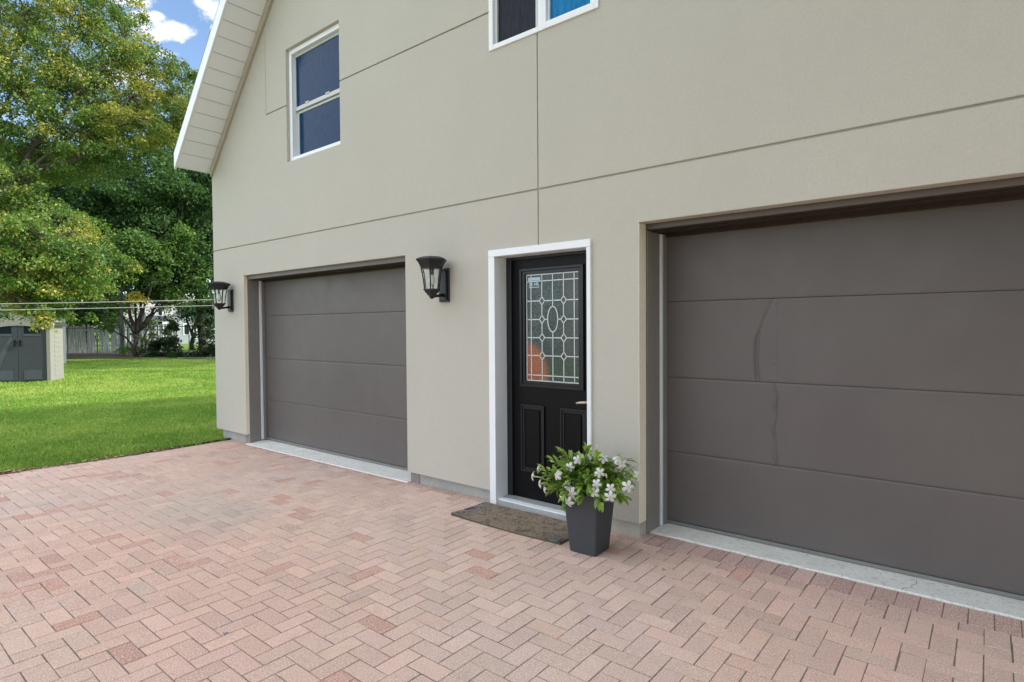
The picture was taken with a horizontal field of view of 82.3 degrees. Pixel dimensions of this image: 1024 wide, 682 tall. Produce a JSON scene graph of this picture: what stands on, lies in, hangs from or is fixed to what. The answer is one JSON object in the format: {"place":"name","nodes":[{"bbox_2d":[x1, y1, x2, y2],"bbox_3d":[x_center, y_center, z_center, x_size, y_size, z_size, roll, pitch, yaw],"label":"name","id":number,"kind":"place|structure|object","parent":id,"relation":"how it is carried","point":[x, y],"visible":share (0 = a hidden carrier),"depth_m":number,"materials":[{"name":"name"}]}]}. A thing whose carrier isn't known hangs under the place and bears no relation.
{"place":"outdoors","nodes":[
{"label":"outdoors","id":0,"kind":"place"},
{"bbox_2d":[0,0,219,298],"label":"sky","id":1,"kind":"structure","parent":0,"point":[182,27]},
{"bbox_2d":[0,340,230,473],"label":"lawn","id":2,"kind":"structure","parent":0,"point":[186,346],"depth_m":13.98,"materials":[{"name":"plant"}]},
{"bbox_2d":[0,304,67,381],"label":"garden shed","id":3,"kind":"structure","parent":2,"relation":"on","point":[26,354],"depth_m":17.28,"materials":[{"name":"beige plastic"}]},
{"bbox_2d":[0,326,18,380],"bbox_3d":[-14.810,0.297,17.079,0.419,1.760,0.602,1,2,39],"label":"door","id":4,"kind":"structure","parent":3,"relation":"in","point":[9,359],"depth_m":17.12,"materials":[{"name":"metal"}]},
{"bbox_2d":[18,326,46,380],"bbox_3d":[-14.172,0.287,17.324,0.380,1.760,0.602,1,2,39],"label":"door","id":5,"kind":"structure","parent":3,"relation":"in","point":[32,354],"depth_m":17.31,"materials":[{"name":"metal"}]},
{"bbox_2d":[0,302,73,363],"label":"outbuilding","id":6,"kind":"structure","parent":2,"relation":"on","point":[64,343],"depth_m":26.22,"materials":[{"name":"white"}]},
{"bbox_2d":[0,135,106,321],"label":"elm tree","id":7,"kind":"object","parent":2,"relation":"on","point":[57,194],"visible":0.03,"depth_m":34.32,"materials":[{"name":"green plant"}]},
{"bbox_2d":[0,200,143,332],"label":"ash tree","id":8,"kind":"object","parent":2,"relation":"on","point":[57,256],"visible":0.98,"depth_m":14.07,"materials":[{"name":"green plant"}]},
{"bbox_2d":[0,445,182,473],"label":"paver edging","id":9,"kind":"object","parent":2,"relation":"on","point":[23,469],"visible":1,"depth_m":6.62,"materials":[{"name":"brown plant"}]},
{"bbox_2d":[0,0,197,219],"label":"ash tree","id":10,"kind":"object","parent":2,"relation":"on","point":[98,119],"visible":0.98,"depth_m":18.99,"materials":[{"name":"green plant"}]},
{"bbox_2d":[65,285,148,349],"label":"hazel tree","id":11,"kind":"object","parent":2,"relation":"on","point":[114,313],"visible":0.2,"depth_m":43.60,"materials":[{"name":"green plant"}]},
{"bbox_2d":[66,351,214,359],"bbox_3d":[-22.839,0.785,36.083,9.850,0.001,22.942,-2,2,-39],"label":"mulch bed","id":12,"kind":"object","parent":2,"relation":"on","point":[90,355],"visible":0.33,"depth_m":32.88,"materials":[{"name":"brown soil"}]},
{"bbox_2d":[15,135,171,353],"bbox_3d":[-24.139,-6.118,35.249,9.656,14.331,10.418,1,2,39],"label":"linden tree","id":13,"kind":"object","parent":12,"relation":"on","point":[83,204],"visible":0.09,"depth_m":32.62,"materials":[{"name":"green plant"}]},
{"bbox_2d":[66,323,177,352],"bbox_3d":[-26.097,-0.166,38.230,8.381,1.911,0.179,-1,1,-4],"label":"board fence","id":14,"kind":"object","parent":12,"relation":"on","point":[77,347],"visible":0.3,"depth_m":38.10,"materials":[{"name":"grey wood"}]},
{"bbox_2d":[119,289,124,354],"bbox_3d":[-22.730,-1.083,34.108,0.238,3.900,0.235,1,2,39],"label":"utility pole","id":15,"kind":"object","parent":12,"relation":"on","point":[121,321],"visible":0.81,"depth_m":34.03,"materials":[{"name":"wood"}]},
{"bbox_2d":[97,318,159,355],"bbox_3d":[-21.875,-0.169,32.927,3.528,2.404,2.550,-1,1,-4],"label":"shrub","id":16,"kind":"object","parent":12,"relation":"on","point":[108,327],"visible":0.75,"depth_m":33.27,"materials":[{"name":"green plant"}]},
{"bbox_2d":[61,221,213,356],"bbox_3d":[-20.128,-2.747,32.083,7.535,7.688,5.448,0,1,-2],"label":"forked tree","id":17,"kind":"object","parent":12,"relation":"on","point":[157,261],"visible":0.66,"depth_m":31.74,"materials":[{"name":"green plant"}]},
{"bbox_2d":[66,325,214,353],"bbox_3d":[-23.244,-0.029,35.332,14.243,1.740,0.052,0,1,6],"label":"chain link fence","id":18,"kind":"object","parent":12,"relation":"on","point":[124,337],"visible":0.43,"depth_m":35.41,"materials":[{"name":"metal"}]},
{"bbox_2d":[71,112,213,351],"bbox_3d":[-19.324,-7.238,35.219,8.046,16.502,11.707,1,2,39],"label":"maple tree","id":19,"kind":"object","parent":12,"relation":"on","point":[191,187],"visible":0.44,"depth_m":32.97,"materials":[{"name":"green plant"}]},
{"bbox_2d":[138,335,184,356],"bbox_3d":[-19.588,0.590,32.470,1.644,1.869,2.534,0,1,10],"label":"shrub","id":20,"kind":"object","parent":12,"relation":"on","point":[154,347],"visible":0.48,"depth_m":32.26,"materials":[{"name":"green plant"}]},
{"bbox_2d":[155,312,201,357],"bbox_3d":[-18.102,-0.141,31.938,2.933,2.928,2.174,0,1,15],"label":"shrub","id":21,"kind":"object","parent":12,"relation":"on","point":[173,325],"visible":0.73,"depth_m":32.03,"materials":[{"name":"green plant"}]},
{"bbox_2d":[187,300,214,356],"bbox_3d":[-16.226,-0.460,32.234,3.545,3.832,2.875,0,1,6],"label":"shrub","id":22,"kind":"object","parent":12,"relation":"on","point":[208,350],"visible":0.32,"depth_m":32.37,"materials":[{"name":"green plant"}]},
{"bbox_2d":[125,289,187,341],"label":"white house","id":23,"kind":"structure","parent":2,"relation":"on","point":[149,305],"depth_m":74.72,"materials":[{"name":"white paint"}]},
{"bbox_2d":[149,297,214,349],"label":"tree","id":24,"kind":"object","parent":2,"relation":"on","point":[189,311],"visible":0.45,"depth_m":41.57,"materials":[{"name":"green plant"}]},
{"bbox_2d":[143,438,230,452],"bbox_3d":[-4.237,1.369,7.693,0.029,0.027,1.091,1,2,38],"label":"lawn edging","id":25,"kind":"object","parent":2,"relation":"on","point":[193,444],"visible":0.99,"depth_m":7.78,"materials":[{"name":"black plastic"}]},
{"bbox_2d":[165,304,214,343],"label":"grey house","id":26,"kind":"structure","parent":0,"point":[184,334],"depth_m":61.03,"materials":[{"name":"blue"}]},
{"bbox_2d":[183,323,189,334],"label":"window","id":27,"kind":"structure","parent":26,"relation":"in","point":[185,332],"depth_m":61.04,"materials":[{"name":"white paint"}]},
{"bbox_2d":[0,440,1023,681],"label":"driveway","id":28,"kind":"structure","parent":0,"point":[393,508],"depth_m":3.26,"materials":[{"name":"brick"}]},
{"bbox_2d":[451,502,568,544],"bbox_3d":[0.046,1.387,4.531,1.062,0.022,0.442,1,2,39],"label":"doormat","id":29,"kind":"object","parent":28,"relation":"on","point":[533,525],"visible":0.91,"depth_m":4.50,"materials":[{"name":"brown fabric"}]},
{"bbox_2d":[531,442,641,556],"bbox_3d":[0.470,1.040,3.959,0.845,0.738,0.490,1,2,39],"label":"potted plant","id":30,"kind":"object","parent":28,"relation":"on","point":[587,503],"visible":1,"depth_m":3.84,"materials":[{"name":"green plant"}]},
{"label":"ground","id":31,"kind":"structure","parent":0,"visible":0},
{"bbox_2d":[53,188,212,341],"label":"distant wood","id":32,"kind":"object","parent":31,"relation":"on","point":[144,279],"depth_m":85.73,"materials":[{"name":"green plant"}]},
{"bbox_2d":[173,0,1023,620],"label":"garage house","id":33,"kind":"structure","parent":31,"relation":"on","point":[741,276],"depth_m":4.21,"materials":[{"name":"beige paint"}]},
{"bbox_2d":[1,299,213,309],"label":"clothesline","id":34,"kind":"object","parent":33,"relation":"attached to","point":[212,305],"visible":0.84,"depth_m":8.23,"materials":[{"name":"grey metal"}]},
{"bbox_2d":[206,281,233,311],"bbox_3d":[-3.891,-0.591,7.808,0.292,0.401,0.301,1,2,39],"label":"wall lantern","id":35,"kind":"object","parent":33,"relation":"attached to","point":[218,290],"depth_m":7.75,"materials":[{"name":"black metal"}]},
{"bbox_2d":[289,23,339,160],"bbox_3d":[-2.204,-2.780,6.674,1.066,1.314,0.102,1,2,39],"label":"window","id":36,"kind":"structure","parent":33,"relation":"in","point":[313,64],"depth_m":6.72,"materials":[{"name":"white paint"}]},
{"bbox_2d":[245,256,419,483],"bbox_3d":[-2.155,0.164,6.850,3.622,2.427,0.285,1,2,39],"label":"garage door","id":37,"kind":"structure","parent":33,"relation":"in","point":[327,344],"depth_m":6.92,"materials":[{"name":"grey metal"}]},
{"bbox_2d":[416,256,449,301],"bbox_3d":[-0.704,-0.550,5.205,0.292,0.401,0.301,1,2,39],"label":"wall lantern","id":38,"kind":"object","parent":33,"relation":"attached to","point":[436,277],"depth_m":5.14,"materials":[{"name":"black metal"}]},
{"bbox_2d":[488,239,592,520],"bbox_3d":[0.264,0.364,4.753,1.006,2.255,0.222,1,2,39],"label":"entry door","id":39,"kind":"structure","parent":33,"relation":"in","point":[540,325],"depth_m":4.86,"materials":[{"name":"black paint"}]},
{"bbox_2d":[488,0,598,51],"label":"window","id":40,"kind":"structure","parent":33,"relation":"in","point":[510,21],"depth_m":4.70,"materials":[{"name":"white paint"}]},
{"bbox_2d":[645,176,1023,599],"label":"garage door","id":41,"kind":"structure","parent":33,"relation":"in","point":[842,379],"depth_m":3.65,"materials":[{"name":"grey metal"}]}
]}

